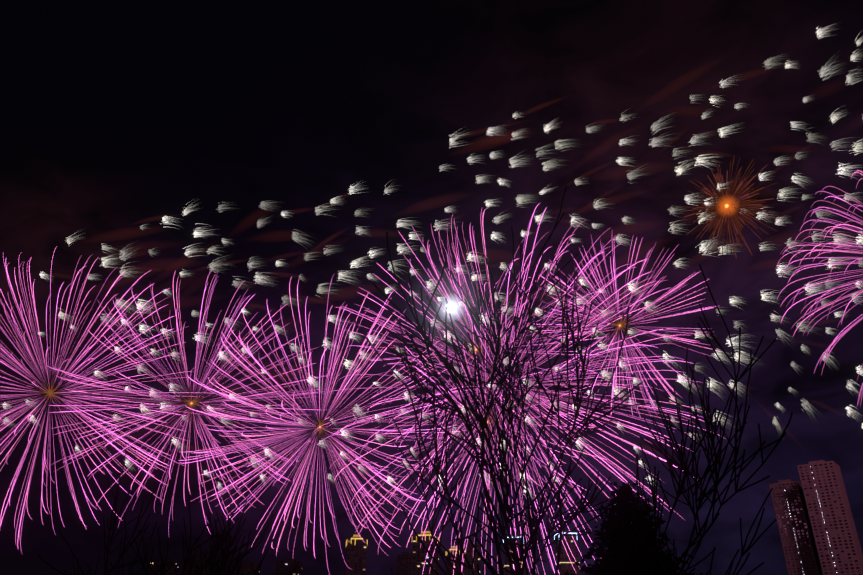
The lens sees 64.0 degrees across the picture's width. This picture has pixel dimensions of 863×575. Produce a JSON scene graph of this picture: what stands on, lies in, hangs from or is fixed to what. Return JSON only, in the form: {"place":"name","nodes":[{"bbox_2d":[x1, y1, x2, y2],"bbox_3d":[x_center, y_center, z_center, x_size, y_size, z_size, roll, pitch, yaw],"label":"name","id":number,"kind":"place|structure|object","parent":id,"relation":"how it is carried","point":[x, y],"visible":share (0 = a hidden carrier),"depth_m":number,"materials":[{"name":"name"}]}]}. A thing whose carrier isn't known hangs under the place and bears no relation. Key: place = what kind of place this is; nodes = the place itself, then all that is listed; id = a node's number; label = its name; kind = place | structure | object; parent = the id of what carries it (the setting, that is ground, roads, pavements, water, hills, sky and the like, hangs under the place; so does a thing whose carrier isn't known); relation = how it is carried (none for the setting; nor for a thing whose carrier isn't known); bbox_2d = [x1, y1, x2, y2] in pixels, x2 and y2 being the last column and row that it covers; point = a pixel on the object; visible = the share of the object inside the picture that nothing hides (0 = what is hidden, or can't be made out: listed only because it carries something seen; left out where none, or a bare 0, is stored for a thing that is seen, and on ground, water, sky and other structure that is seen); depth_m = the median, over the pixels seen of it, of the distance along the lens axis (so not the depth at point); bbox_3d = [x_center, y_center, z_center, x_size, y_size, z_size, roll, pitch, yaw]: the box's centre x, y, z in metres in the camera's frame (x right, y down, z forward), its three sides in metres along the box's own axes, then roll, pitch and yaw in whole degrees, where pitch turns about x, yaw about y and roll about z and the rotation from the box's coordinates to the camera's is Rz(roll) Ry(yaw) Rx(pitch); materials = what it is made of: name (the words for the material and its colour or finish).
{"place":"outdoors","nodes":[
{"label":"outdoors","id":0,"kind":"place"},
{"bbox_2d":[38,450,275,574],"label":"bare tree","id":1,"kind":"object","parent":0,"point":[226,554],"visible":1,"depth_m":10.92,"materials":[{"name":"black plant"}]},
{"bbox_2d":[148,559,179,574],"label":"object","id":2,"kind":"structure","parent":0,"point":[171,571],"depth_m":901.36,"materials":[{"name":"concrete"}]},
{"bbox_2d":[182,555,213,574],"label":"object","id":3,"kind":"structure","parent":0,"point":[197,558],"depth_m":949.74,"materials":[{"name":"concrete"}]},
{"bbox_2d":[231,562,260,574],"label":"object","id":4,"kind":"structure","parent":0,"point":[245,569],"depth_m":1000.44,"materials":[{"name":"concrete"}]},
{"bbox_2d":[275,557,302,574],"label":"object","id":5,"kind":"structure","parent":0,"point":[289,566],"depth_m":898.75,"materials":[{"name":"concrete"}]},
{"bbox_2d":[161,269,454,295],"bbox_3d":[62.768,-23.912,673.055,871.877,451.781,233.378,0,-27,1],"label":"firework ember smears","id":6,"kind":"object","parent":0,"point":[450,293],"visible":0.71,"depth_m":680.58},
{"bbox_2d":[345,535,367,574],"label":"skyscraper","id":7,"kind":"structure","parent":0,"point":[356,554],"depth_m":812.24,"materials":[{"name":"concrete"}]},
{"bbox_2d":[397,552,411,574],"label":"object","id":8,"kind":"structure","parent":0,"point":[404,563],"depth_m":973.95,"materials":[{"name":"concrete"}]},
{"bbox_2d":[412,531,439,574],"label":"skyscraper","id":9,"kind":"structure","parent":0,"point":[419,555],"depth_m":791.01,"materials":[{"name":"concrete"}]},
{"bbox_2d":[0,170,862,574],"bbox_3d":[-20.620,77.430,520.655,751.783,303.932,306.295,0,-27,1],"label":"firework streaks","id":10,"kind":"object","parent":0,"point":[326,390],"visible":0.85,"depth_m":516.20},
{"bbox_2d":[29,154,786,440],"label":"orange firework bursts","id":11,"kind":"object","parent":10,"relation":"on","point":[728,197],"visible":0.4,"depth_m":567.91,"materials":[{"name":"orange"}]},
{"bbox_2d":[0,0,862,574],"label":"sky","id":12,"kind":"structure","parent":0,"point":[116,116],"materials":[{"name":"black"}]},
{"bbox_2d":[447,304,455,311],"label":"moon","id":13,"kind":"object","parent":12,"relation":"in","point":[452,307],"depth_m":456.26,"materials":[{"name":"white"}]},
{"bbox_2d":[2,24,862,502],"bbox_3d":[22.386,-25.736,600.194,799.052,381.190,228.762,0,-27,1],"label":"white firework sparks","id":14,"kind":"object","parent":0,"point":[726,130],"visible":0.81,"depth_m":595.81},
{"bbox_2d":[446,546,459,574],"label":"skyscraper","id":15,"kind":"structure","parent":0,"point":[454,552],"depth_m":1042.78,"materials":[{"name":"concrete"}]},
{"bbox_2d":[460,542,480,574],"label":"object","id":16,"kind":"structure","parent":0,"point":[469,553],"depth_m":891.29,"materials":[{"name":"concrete"}]},
{"bbox_2d":[503,534,524,574],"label":"skyscraper","id":17,"kind":"structure","parent":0,"point":[506,564],"depth_m":768.39,"materials":[{"name":"concrete"}]},
{"bbox_2d":[554,530,579,574],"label":"skyscraper","id":18,"kind":"structure","parent":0,"point":[565,564],"depth_m":747.86,"materials":[{"name":"concrete"}]},
{"bbox_2d":[352,185,792,574],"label":"bare tree","id":19,"kind":"object","parent":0,"point":[517,560],"visible":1,"depth_m":9.16,"materials":[{"name":"black plant"}]},
{"bbox_2d":[564,481,694,574],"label":"conifer","id":20,"kind":"object","parent":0,"point":[609,565],"depth_m":34.63,"materials":[{"name":"black plant"}]},
{"bbox_2d":[769,479,822,574],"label":"tower","id":21,"kind":"structure","parent":0,"point":[801,555],"depth_m":732.04,"materials":[{"name":"concrete"}]},
{"bbox_2d":[797,460,862,574],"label":"tall tower","id":22,"kind":"structure","parent":0,"point":[838,546],"depth_m":669.90,"materials":[{"name":"concrete"}]}
]}

